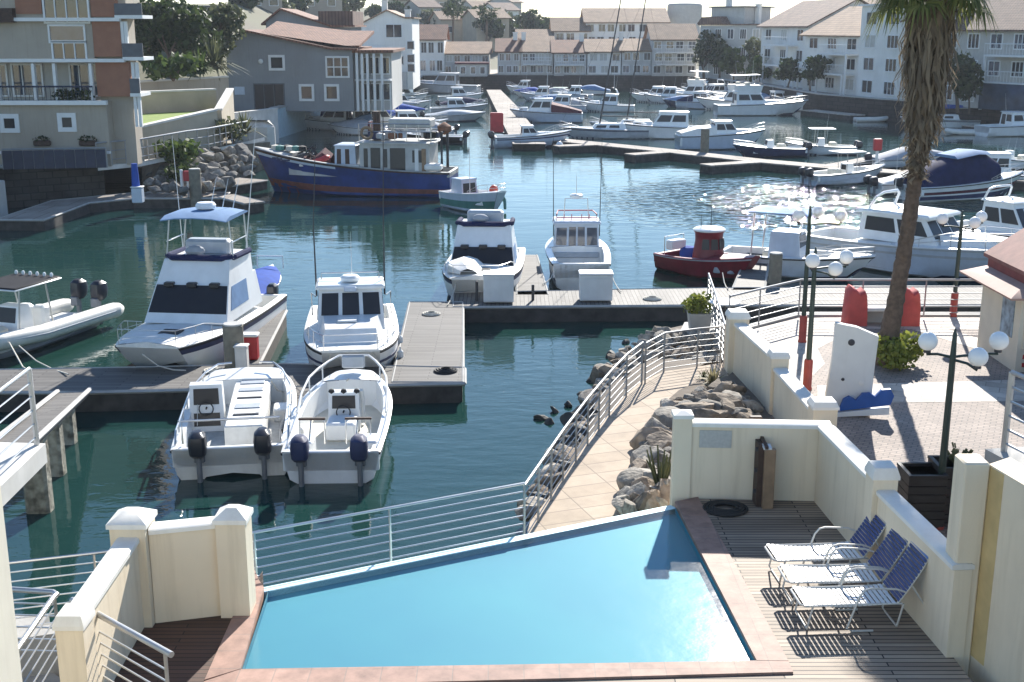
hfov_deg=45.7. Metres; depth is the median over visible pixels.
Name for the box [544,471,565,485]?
boulder
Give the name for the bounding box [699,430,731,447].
notice board
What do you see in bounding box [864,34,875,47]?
window
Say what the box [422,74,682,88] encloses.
quay wall
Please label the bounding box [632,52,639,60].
window
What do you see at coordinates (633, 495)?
boulder
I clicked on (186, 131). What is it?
railing
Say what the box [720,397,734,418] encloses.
boulder
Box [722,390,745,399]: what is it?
boulder
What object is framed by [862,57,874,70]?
window
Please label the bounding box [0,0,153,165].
apartment block
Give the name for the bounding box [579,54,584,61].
window
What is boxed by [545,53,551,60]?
window
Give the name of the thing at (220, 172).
boulder
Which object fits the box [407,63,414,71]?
window
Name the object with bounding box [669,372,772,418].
planting bed
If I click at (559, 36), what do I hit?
window
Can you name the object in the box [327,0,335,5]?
window
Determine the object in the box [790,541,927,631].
sun lounger
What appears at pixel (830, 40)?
window
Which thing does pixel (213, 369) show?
rope coil
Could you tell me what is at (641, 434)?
boulder
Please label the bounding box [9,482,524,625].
railing
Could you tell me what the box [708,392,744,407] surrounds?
boulder
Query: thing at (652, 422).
boulder
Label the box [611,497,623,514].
boulder
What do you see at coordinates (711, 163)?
dock
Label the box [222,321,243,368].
mooring pile
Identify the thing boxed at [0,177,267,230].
dock
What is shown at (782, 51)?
window
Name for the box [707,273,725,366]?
railing
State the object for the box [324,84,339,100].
window
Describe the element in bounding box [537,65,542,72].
window
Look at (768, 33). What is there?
window
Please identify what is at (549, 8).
sky
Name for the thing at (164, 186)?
boulder
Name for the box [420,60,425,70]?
window
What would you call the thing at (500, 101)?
dock
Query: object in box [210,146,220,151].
boulder
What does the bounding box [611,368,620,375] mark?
boulder
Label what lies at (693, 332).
boulder
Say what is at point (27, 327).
inflatable boat
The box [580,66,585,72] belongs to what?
window
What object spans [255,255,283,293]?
motor boat
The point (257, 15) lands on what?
hill
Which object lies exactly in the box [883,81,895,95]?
window
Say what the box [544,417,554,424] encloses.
boulder
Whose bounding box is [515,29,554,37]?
terraced house
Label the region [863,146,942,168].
motor boat
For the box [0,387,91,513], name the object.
gangway
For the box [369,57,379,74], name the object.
window
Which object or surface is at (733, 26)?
harbour house
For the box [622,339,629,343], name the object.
boulder
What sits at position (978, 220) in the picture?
street lamp
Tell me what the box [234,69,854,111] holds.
quay ground
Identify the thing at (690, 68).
window
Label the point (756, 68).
tree
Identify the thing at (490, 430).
water
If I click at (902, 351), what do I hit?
bush
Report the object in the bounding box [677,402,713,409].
boulder
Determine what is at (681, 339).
boulder
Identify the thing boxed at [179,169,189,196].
fire point
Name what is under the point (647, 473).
boulder
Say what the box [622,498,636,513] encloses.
boulder
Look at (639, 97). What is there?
motor boat
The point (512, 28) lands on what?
tree
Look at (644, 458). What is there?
boulder
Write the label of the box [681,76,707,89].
motor boat
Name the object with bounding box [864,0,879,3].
harbour house
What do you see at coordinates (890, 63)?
window
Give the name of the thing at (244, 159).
boulder
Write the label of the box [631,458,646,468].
boulder
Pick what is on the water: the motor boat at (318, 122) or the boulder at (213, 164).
the motor boat at (318, 122)
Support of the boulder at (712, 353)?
on the rock bank at (649, 374)
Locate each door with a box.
[235,351,245,367]
[253,83,284,109]
[485,279,511,301]
[582,279,610,299]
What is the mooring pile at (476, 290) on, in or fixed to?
in the water
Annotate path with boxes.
[15,616,59,681]
[98,137,264,170]
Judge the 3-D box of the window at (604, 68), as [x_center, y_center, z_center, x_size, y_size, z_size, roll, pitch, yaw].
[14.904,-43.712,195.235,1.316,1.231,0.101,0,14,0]
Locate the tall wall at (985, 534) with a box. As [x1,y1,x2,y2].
[946,454,1023,681]
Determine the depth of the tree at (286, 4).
206.30 m
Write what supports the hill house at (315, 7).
on the hill
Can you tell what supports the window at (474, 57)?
in the terraced house at (468, 51)
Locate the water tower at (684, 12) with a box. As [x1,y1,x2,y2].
[667,3,701,54]
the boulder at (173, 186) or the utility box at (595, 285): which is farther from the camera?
the boulder at (173, 186)
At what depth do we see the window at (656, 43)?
193.32 m
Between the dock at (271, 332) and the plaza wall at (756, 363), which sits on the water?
the dock at (271, 332)
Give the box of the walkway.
[528,363,727,533]
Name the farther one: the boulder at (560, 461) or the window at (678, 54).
the window at (678, 54)
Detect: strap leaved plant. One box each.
[181,48,219,80]
[192,35,248,79]
[237,110,265,136]
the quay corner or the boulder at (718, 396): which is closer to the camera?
the boulder at (718, 396)
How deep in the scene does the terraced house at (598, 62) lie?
195.15 m
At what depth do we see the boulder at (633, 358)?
33.41 m
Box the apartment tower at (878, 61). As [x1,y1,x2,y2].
[856,4,906,98]
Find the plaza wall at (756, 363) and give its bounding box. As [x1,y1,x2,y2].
[724,308,839,427]
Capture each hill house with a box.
[258,0,281,12]
[305,0,341,15]
[388,0,407,3]
[404,0,442,23]
[428,11,464,40]
[435,0,463,9]
[460,9,511,50]
[463,0,488,8]
[481,2,520,22]
[487,0,523,25]
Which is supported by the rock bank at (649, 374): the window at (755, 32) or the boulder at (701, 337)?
the boulder at (701, 337)
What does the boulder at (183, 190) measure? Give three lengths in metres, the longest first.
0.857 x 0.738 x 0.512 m
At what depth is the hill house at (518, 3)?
310.46 m
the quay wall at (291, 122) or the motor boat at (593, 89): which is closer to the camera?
the quay wall at (291, 122)
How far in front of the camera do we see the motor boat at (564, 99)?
141.33 m
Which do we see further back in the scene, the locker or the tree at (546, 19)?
the tree at (546, 19)
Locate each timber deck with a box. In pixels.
[114,571,263,681]
[542,499,971,681]
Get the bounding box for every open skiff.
[170,361,303,482]
[281,354,392,486]
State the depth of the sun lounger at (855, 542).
16.78 m
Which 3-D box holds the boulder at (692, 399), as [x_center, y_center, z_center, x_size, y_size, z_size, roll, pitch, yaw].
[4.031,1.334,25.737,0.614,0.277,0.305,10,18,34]
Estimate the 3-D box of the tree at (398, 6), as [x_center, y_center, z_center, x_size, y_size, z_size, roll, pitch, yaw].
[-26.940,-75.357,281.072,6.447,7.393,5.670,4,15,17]
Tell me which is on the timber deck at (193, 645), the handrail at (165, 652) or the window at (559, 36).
the handrail at (165, 652)
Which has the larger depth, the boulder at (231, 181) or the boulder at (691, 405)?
the boulder at (231, 181)
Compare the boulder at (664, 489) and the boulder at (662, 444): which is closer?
the boulder at (664, 489)
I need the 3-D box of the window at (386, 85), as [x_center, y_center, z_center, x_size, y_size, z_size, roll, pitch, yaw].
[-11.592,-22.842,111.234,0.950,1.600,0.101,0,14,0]
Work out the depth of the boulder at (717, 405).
25.19 m
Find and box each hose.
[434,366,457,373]
[703,500,748,516]
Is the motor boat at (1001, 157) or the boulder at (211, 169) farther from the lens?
the motor boat at (1001, 157)
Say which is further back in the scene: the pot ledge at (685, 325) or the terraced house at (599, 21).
the terraced house at (599, 21)
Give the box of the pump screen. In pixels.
[749,415,775,508]
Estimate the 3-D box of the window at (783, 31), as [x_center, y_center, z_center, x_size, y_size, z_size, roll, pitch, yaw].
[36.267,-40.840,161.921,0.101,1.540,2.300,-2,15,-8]
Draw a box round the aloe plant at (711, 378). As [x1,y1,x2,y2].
[701,366,727,386]
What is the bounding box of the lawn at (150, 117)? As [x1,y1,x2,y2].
[142,111,197,123]
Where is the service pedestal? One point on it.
(137, 192)
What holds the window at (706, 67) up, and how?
in the harbour house at (733, 26)
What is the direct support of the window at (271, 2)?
in the hill house at (273, 6)
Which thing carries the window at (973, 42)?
in the harbour house at (1000, 60)
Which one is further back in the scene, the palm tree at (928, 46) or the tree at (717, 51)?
the tree at (717, 51)
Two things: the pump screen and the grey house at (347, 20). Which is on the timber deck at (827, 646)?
the pump screen
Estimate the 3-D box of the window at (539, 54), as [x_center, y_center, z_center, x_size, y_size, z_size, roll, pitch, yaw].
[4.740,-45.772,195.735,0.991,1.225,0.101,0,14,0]
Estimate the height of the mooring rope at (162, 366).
0.630 m
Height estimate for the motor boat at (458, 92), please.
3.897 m
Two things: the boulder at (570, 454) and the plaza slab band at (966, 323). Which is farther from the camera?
the plaza slab band at (966, 323)
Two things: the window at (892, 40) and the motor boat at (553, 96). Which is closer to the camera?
the window at (892, 40)
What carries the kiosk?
on the plaza
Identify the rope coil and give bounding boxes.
[203,367,222,373]
[422,310,440,315]
[643,295,661,300]
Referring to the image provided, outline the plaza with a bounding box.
[754,317,1023,681]
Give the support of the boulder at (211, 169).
on the rock bank at (147, 169)
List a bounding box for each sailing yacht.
[559,0,650,138]
[589,0,671,125]
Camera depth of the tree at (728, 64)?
178.91 m
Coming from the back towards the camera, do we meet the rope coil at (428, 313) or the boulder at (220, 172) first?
the boulder at (220, 172)
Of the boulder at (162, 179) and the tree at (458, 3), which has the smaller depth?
the boulder at (162, 179)
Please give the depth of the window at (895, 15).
127.65 m
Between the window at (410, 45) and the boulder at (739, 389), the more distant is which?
the window at (410, 45)
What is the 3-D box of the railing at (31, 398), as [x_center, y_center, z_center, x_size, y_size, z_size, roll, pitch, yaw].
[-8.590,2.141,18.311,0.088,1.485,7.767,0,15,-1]
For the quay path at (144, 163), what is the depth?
69.53 m
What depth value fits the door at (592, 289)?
41.00 m
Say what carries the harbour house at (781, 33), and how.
on the quay ground at (496, 72)
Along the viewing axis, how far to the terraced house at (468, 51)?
198.09 m
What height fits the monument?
2.085 m
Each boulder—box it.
[143,177,154,185]
[147,186,161,193]
[154,180,161,186]
[156,169,164,175]
[160,173,168,182]
[160,182,170,192]
[169,181,180,191]
[178,186,188,195]
[187,158,200,166]
[196,164,207,172]
[198,148,208,156]
[201,151,215,160]
[201,172,219,182]
[201,181,205,193]
[202,181,213,190]
[203,166,218,172]
[207,161,220,167]
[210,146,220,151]
[212,169,225,176]
[213,177,225,187]
[214,152,223,160]
[219,161,228,166]
[219,166,229,171]
[220,176,235,187]
[222,146,235,157]
[225,171,237,178]
[228,154,237,159]
[228,157,236,166]
[231,164,239,171]
[233,143,248,155]
[237,149,251,155]
[238,155,248,163]
[238,166,250,174]
[243,170,254,177]
[248,153,255,161]
[253,158,258,165]
[514,505,541,521]
[517,496,545,506]
[526,483,544,495]
[528,491,547,498]
[533,415,548,419]
[534,474,549,484]
[536,463,559,475]
[540,486,548,492]
[542,453,561,465]
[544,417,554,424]
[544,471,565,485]
[550,406,558,412]
[553,435,578,448]
[553,460,569,463]
[554,444,566,450]
[557,446,574,460]
[558,462,570,471]
[560,412,586,425]
[564,400,571,406]
[565,421,589,429]
[567,441,579,446]
[568,424,586,436]
[572,405,593,418]
[577,433,583,442]
[578,389,597,405]
[589,365,604,383]
[591,393,601,403]
[592,384,602,391]
[595,378,608,383]
[598,364,616,376]
[607,353,617,360]
[607,376,616,384]
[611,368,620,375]
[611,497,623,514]
[616,351,625,357]
[616,467,642,489]
[616,494,629,499]
[617,486,629,495]
[618,348,628,352]
[621,355,636,362]
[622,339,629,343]
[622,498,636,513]
[623,361,639,371]
[626,482,649,494]
[629,427,671,449]
[629,492,638,500]
[630,445,663,464]
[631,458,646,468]
[631,476,654,489]
[632,492,651,511]
[635,339,653,349]
[635,489,660,509]
[636,350,658,360]
[638,334,653,340]
[639,440,649,445]
[640,468,656,478]
[641,456,656,468]
[644,417,671,431]
[645,330,655,335]
[646,432,671,447]
[648,342,657,349]
[653,406,678,427]
[653,480,669,487]
[654,331,676,347]
[654,451,669,461]
[656,343,663,348]
[656,496,668,506]
[657,327,670,331]
[658,346,676,353]
[658,349,674,358]
[658,440,671,448]
[658,478,669,505]
[660,398,676,406]
[663,446,670,453]
[670,345,689,357]
[672,397,682,400]
[673,404,687,408]
[674,331,689,345]
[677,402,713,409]
[678,400,691,403]
[683,343,696,351]
[683,394,694,399]
[687,330,696,335]
[687,336,696,343]
[687,397,700,401]
[691,408,718,417]
[692,345,703,354]
[692,354,705,364]
[694,386,706,391]
[694,390,709,398]
[698,399,721,409]
[699,331,710,340]
[699,334,714,344]
[704,342,715,351]
[706,351,722,361]
[706,379,733,389]
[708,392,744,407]
[713,381,735,392]
[716,409,730,418]
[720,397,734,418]
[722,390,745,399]
[731,407,747,417]
[732,384,746,392]
[735,408,752,418]
[741,399,763,411]
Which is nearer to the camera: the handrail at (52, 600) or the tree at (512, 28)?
the handrail at (52, 600)
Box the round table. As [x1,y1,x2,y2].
[709,298,739,329]
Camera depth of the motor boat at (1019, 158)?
84.28 m
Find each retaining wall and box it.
[140,76,228,102]
[141,88,216,113]
[142,109,218,158]
[214,88,234,145]
[234,108,278,142]
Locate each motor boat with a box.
[115,124,286,365]
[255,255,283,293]
[304,127,403,368]
[305,111,372,129]
[328,119,393,134]
[331,110,395,130]
[350,110,415,122]
[383,97,447,130]
[386,110,395,115]
[395,104,427,116]
[395,113,469,143]
[399,122,459,133]
[402,88,427,100]
[402,93,430,107]
[402,100,419,106]
[415,67,480,92]
[419,110,484,121]
[430,84,487,112]
[435,97,484,106]
[437,80,482,101]
[442,209,524,297]
[488,111,570,147]
[506,77,530,93]
[510,58,582,122]
[513,87,550,96]
[520,83,549,100]
[529,94,580,100]
[532,88,586,111]
[535,87,587,100]
[545,138,610,289]
[549,87,582,93]
[552,80,592,100]
[552,98,581,104]
[579,65,634,111]
[581,85,613,94]
[617,100,699,138]
[630,78,664,101]
[644,79,676,102]
[653,209,760,281]
[662,95,688,106]
[674,103,764,149]
[675,83,723,108]
[676,61,709,95]
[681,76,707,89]
[696,61,748,109]
[706,74,725,91]
[713,62,807,115]
[714,60,769,97]
[724,205,874,278]
[733,116,812,156]
[770,84,784,98]
[771,87,809,110]
[785,123,862,154]
[798,149,885,185]
[853,116,887,121]
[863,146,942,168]
[863,172,906,194]
[894,148,1022,202]
[900,104,980,127]
[944,128,974,134]
[974,93,1023,136]
[981,136,1023,169]
[988,133,1023,179]
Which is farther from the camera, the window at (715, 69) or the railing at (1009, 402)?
the window at (715, 69)
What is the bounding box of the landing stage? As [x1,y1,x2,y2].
[0,442,46,505]
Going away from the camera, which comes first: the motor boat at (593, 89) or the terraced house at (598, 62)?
the motor boat at (593, 89)
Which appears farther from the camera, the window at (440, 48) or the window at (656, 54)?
the window at (440, 48)
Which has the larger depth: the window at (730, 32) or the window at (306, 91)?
the window at (730, 32)
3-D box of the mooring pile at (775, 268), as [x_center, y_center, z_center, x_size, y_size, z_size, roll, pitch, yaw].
[9.625,-1.938,44.531,0.480,2.653,0.480,0,14,0]
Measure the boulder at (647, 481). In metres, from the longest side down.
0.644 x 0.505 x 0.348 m
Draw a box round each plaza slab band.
[753,317,840,383]
[817,380,1023,402]
[839,317,979,329]
[912,329,977,347]
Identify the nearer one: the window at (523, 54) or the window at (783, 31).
the window at (783, 31)
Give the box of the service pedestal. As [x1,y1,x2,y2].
[130,163,144,202]
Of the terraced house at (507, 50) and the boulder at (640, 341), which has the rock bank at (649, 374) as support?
the boulder at (640, 341)
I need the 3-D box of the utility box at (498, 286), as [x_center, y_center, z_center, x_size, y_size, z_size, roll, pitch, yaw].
[-0.451,-1.849,41.118,1.080,0.970,0.760,0,14,0]
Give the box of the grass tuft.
[694,369,709,379]
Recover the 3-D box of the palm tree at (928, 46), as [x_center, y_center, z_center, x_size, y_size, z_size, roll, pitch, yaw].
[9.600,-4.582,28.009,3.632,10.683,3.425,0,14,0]
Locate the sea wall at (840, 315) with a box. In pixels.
[721,312,979,362]
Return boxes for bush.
[141,50,203,81]
[152,137,204,164]
[159,161,201,182]
[214,116,246,142]
[876,330,923,370]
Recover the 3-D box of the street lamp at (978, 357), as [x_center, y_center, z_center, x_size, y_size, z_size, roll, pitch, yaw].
[7.113,1.448,19.264,1.400,3.350,0.800,0,14,0]
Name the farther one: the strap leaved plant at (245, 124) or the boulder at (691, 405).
the strap leaved plant at (245, 124)
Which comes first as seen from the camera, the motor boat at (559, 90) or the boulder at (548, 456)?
the boulder at (548, 456)
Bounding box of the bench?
[841,284,920,325]
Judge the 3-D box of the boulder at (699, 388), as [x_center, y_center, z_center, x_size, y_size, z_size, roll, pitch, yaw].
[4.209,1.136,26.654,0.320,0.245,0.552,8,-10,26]
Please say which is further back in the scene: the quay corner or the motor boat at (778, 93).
the motor boat at (778, 93)
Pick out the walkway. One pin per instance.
(587, 490)
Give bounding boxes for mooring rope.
[18,345,68,374]
[142,354,185,370]
[371,352,392,367]
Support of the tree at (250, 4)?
on the hill
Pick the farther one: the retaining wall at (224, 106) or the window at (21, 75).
the retaining wall at (224, 106)
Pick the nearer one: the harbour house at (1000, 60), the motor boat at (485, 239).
the motor boat at (485, 239)
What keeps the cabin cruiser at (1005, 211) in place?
on the water
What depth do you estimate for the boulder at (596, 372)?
33.03 m
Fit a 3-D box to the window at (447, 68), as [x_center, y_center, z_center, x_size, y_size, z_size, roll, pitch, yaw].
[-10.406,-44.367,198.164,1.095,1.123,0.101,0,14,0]
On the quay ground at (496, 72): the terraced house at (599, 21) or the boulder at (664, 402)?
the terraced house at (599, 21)
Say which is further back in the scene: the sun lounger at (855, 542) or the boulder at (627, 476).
the boulder at (627, 476)
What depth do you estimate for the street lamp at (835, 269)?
26.81 m
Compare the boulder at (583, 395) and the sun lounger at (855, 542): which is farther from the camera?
the boulder at (583, 395)
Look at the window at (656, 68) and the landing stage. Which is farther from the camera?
the window at (656, 68)
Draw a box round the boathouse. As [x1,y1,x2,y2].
[455,62,489,75]
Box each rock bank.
[142,142,269,191]
[527,320,725,530]
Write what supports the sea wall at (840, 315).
in the water
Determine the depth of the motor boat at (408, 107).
131.64 m
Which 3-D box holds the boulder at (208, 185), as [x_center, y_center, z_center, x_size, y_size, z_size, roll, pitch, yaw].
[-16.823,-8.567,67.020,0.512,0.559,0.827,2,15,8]
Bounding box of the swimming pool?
[204,497,792,681]
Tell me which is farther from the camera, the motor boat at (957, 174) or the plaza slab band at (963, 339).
the motor boat at (957, 174)
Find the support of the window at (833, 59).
in the harbour house at (835, 38)
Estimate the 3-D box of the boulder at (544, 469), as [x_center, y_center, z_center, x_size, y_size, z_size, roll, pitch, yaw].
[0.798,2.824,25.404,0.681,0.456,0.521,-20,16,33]
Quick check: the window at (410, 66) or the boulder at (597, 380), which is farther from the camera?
the window at (410, 66)
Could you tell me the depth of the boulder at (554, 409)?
31.20 m
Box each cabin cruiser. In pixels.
[806,159,1020,281]
[957,172,1023,236]
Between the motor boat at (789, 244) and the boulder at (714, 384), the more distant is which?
the motor boat at (789, 244)
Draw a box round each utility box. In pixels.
[233,343,249,367]
[482,270,514,302]
[578,270,613,300]
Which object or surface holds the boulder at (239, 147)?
on the rock bank at (147, 169)
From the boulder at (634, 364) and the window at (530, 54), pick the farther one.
the window at (530, 54)
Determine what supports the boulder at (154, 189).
on the dock at (47, 215)
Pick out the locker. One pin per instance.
(251, 339)
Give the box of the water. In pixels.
[0,76,1023,621]
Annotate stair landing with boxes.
[984,447,1023,464]
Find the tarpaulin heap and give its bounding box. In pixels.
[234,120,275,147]
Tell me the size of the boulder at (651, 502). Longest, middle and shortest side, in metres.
0.537 x 0.446 x 0.349 m
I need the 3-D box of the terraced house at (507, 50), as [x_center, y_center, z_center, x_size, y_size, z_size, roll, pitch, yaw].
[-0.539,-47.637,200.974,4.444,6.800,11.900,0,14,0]
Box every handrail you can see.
[12,586,59,681]
[69,597,173,681]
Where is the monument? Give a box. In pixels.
[825,321,893,416]
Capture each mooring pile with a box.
[188,168,201,206]
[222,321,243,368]
[475,281,477,300]
[531,284,533,300]
[700,128,709,152]
[768,251,782,286]
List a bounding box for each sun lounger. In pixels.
[764,513,885,584]
[777,528,907,607]
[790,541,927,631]
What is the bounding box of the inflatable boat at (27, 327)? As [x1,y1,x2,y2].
[0,270,123,367]
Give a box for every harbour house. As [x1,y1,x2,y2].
[697,0,774,79]
[756,0,868,87]
[796,6,861,95]
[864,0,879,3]
[945,0,1023,110]
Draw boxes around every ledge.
[17,624,59,677]
[679,320,725,332]
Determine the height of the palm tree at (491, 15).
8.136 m
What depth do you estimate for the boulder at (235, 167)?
70.86 m
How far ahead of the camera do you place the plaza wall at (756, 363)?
25.55 m
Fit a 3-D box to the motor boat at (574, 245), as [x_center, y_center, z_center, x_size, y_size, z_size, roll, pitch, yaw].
[2.584,-5.206,48.386,2.550,5.750,6.616,0,15,0]
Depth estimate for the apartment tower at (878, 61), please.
131.34 m
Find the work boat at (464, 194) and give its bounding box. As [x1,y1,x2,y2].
[439,136,506,211]
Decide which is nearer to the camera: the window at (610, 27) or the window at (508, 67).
the window at (508, 67)
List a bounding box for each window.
[0,63,9,96]
[0,114,20,132]
[10,63,44,96]
[42,0,90,23]
[47,24,86,42]
[50,40,87,58]
[57,113,76,131]
[68,63,97,96]
[268,55,284,70]
[269,0,278,5]
[299,84,314,100]
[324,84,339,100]
[325,56,349,77]
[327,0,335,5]
[360,57,369,74]
[360,83,370,100]
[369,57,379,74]
[370,83,380,100]
[379,57,389,74]
[380,83,389,100]
[385,24,401,37]
[406,41,414,49]
[407,54,414,62]
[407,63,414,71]
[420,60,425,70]
[421,42,426,52]
[428,42,433,52]
[429,60,435,70]
[436,60,442,70]
[437,42,443,52]
[445,66,451,72]
[446,55,452,61]
[454,55,460,61]
[460,66,465,73]
[464,55,470,61]
[470,66,475,73]
[472,55,477,61]
[480,66,484,73]
[482,55,488,61]
[498,65,503,72]
[499,53,504,60]
[505,53,510,60]
[506,65,511,72]
[513,65,517,72]
[514,53,518,60]
[521,65,526,72]
[522,53,527,60]
[529,53,534,60]
[530,65,535,72]
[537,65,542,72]
[538,53,543,60]
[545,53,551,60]
[546,65,552,72]
[554,66,560,72]
[555,54,561,61]
[556,33,563,39]
[563,54,568,61]
[563,66,569,72]
[566,33,574,39]
[571,66,576,72]
[572,54,577,61]
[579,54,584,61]
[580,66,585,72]
[588,65,595,72]
[590,53,597,60]
[598,24,605,31]
[599,53,607,60]
[600,65,608,72]
[607,24,614,31]
[610,65,618,72]
[612,53,619,60]
[619,24,625,31]
[622,65,629,72]
[624,52,630,60]
[627,24,634,31]
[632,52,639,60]
[633,65,640,72]
[639,24,646,31]
[642,65,648,72]
[643,52,650,60]
[653,41,661,48]
[653,65,660,72]
[654,53,662,60]
[664,53,671,60]
[665,65,672,72]
[666,41,673,48]
[675,41,683,48]
[675,65,682,72]
[676,53,684,60]
[686,53,693,60]
[687,65,694,72]
[688,41,695,48]
[701,64,707,73]
[713,65,718,74]
[715,29,721,38]
[727,29,733,38]
[739,29,746,38]
[739,47,745,56]
[752,29,759,37]
[765,29,771,39]
[765,48,770,59]
[779,49,785,60]
[780,29,787,40]
[796,50,802,61]
[797,29,803,40]
[807,80,814,86]
[809,37,818,48]
[824,77,834,88]
[826,57,835,68]
[827,38,836,49]
[845,78,854,90]
[846,38,857,49]
[847,58,855,70]
[861,79,872,93]
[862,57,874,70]
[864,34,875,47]
[866,11,877,24]
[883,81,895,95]
[884,58,897,72]
[886,35,898,48]
[888,12,900,24]
[946,85,952,100]
[964,94,974,101]
[967,33,980,48]
[987,60,1000,76]
[989,33,1003,48]
[1000,296,1015,337]
[1010,61,1023,77]
[1013,33,1023,49]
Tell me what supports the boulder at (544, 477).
on the rock bank at (649, 374)
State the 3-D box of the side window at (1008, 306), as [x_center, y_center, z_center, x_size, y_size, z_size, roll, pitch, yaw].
[11.868,-0.597,29.069,0.020,0.900,0.700,0,14,0]
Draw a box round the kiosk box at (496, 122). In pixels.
[490,112,503,133]
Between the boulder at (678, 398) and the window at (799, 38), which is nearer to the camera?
the boulder at (678, 398)
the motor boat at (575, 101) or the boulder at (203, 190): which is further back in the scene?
the motor boat at (575, 101)
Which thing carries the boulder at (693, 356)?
on the rock bank at (649, 374)
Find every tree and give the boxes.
[134,0,212,58]
[134,21,168,62]
[156,0,224,58]
[204,1,246,57]
[228,0,262,9]
[282,0,295,8]
[288,0,318,11]
[342,0,365,10]
[364,3,381,17]
[388,0,409,13]
[417,8,439,23]
[441,0,463,10]
[442,2,462,40]
[472,13,505,40]
[476,5,497,40]
[493,7,517,23]
[509,22,519,37]
[513,8,546,28]
[527,16,549,28]
[692,30,722,78]
[705,40,730,77]
[718,47,745,79]
[742,36,760,81]
[743,54,771,82]
[772,57,803,87]
[801,54,832,90]
[854,0,1001,365]
[947,50,984,112]
[950,74,983,113]
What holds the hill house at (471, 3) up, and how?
on the hill
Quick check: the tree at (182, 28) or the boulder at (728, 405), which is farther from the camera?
the tree at (182, 28)
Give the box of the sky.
[147,0,812,18]
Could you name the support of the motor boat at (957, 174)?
on the water
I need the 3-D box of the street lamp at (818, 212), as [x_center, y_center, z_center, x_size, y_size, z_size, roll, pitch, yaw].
[7.760,-1.738,31.182,1.400,3.550,0.870,0,14,0]
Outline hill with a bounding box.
[0,0,698,80]
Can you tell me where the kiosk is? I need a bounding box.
[960,228,1023,371]
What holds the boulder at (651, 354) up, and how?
on the rock bank at (649, 374)
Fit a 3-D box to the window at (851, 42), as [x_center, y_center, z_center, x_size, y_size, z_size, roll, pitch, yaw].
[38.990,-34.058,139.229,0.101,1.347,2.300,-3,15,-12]
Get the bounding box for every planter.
[897,462,948,527]
[927,442,973,522]
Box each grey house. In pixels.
[226,21,404,110]
[261,8,365,30]
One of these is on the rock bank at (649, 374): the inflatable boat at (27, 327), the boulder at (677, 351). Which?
the boulder at (677, 351)
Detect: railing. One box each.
[0,367,39,470]
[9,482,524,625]
[95,121,248,164]
[523,341,643,534]
[644,326,722,383]
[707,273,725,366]
[729,279,982,326]
[1000,370,1023,453]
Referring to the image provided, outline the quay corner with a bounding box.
[0,180,7,216]
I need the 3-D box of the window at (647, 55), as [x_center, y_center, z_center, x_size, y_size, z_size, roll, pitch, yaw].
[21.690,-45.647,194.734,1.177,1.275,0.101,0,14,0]
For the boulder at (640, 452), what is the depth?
22.46 m
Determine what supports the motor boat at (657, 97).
on the water
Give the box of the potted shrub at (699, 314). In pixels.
[681,291,714,330]
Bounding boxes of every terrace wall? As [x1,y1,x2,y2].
[52,504,256,681]
[670,409,974,667]
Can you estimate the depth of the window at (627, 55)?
194.74 m
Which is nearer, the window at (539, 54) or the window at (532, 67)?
the window at (539, 54)
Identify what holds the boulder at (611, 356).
on the rock bank at (649, 374)
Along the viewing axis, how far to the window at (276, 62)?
109.16 m
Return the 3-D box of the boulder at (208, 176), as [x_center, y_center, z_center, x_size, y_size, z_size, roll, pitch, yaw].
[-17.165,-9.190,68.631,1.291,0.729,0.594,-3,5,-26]
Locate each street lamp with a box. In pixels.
[793,205,846,342]
[803,247,853,390]
[918,328,1008,529]
[937,210,987,316]
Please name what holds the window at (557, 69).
in the terraced house at (569, 56)
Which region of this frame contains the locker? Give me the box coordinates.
[243,332,259,359]
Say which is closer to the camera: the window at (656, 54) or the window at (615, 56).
the window at (656, 54)
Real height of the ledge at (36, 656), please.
1.480 m
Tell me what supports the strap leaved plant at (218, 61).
on the hill
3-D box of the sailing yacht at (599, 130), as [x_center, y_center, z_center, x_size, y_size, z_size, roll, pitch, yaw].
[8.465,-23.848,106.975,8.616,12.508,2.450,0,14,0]
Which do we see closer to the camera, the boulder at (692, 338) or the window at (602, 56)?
the boulder at (692, 338)
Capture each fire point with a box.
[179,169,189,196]
[873,138,882,164]
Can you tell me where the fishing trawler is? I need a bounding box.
[254,83,458,196]
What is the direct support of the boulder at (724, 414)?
on the planting bed
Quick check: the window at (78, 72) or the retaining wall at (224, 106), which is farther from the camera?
the retaining wall at (224, 106)
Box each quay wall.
[0,165,105,208]
[269,89,412,137]
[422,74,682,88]
[706,77,1002,123]
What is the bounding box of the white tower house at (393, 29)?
[361,0,420,88]
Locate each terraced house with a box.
[419,24,449,74]
[444,41,492,73]
[495,32,521,73]
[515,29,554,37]
[518,32,554,73]
[549,17,591,39]
[550,33,589,75]
[580,8,670,38]
[583,39,623,73]
[617,32,651,73]
[643,23,699,75]
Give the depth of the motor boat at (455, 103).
136.75 m
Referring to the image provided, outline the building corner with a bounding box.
[0,486,22,681]
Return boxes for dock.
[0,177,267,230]
[0,301,466,411]
[249,309,287,363]
[278,385,312,432]
[452,287,982,322]
[486,90,545,149]
[515,254,548,294]
[551,139,1023,189]
[731,252,768,289]
[800,109,864,119]
[961,124,978,128]
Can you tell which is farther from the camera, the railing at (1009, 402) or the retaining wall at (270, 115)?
the retaining wall at (270, 115)
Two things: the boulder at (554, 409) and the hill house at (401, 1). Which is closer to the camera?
the boulder at (554, 409)
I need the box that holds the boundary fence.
[1,147,107,168]
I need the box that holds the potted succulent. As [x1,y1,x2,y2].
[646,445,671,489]
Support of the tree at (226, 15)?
on the hill
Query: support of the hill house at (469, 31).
on the hill

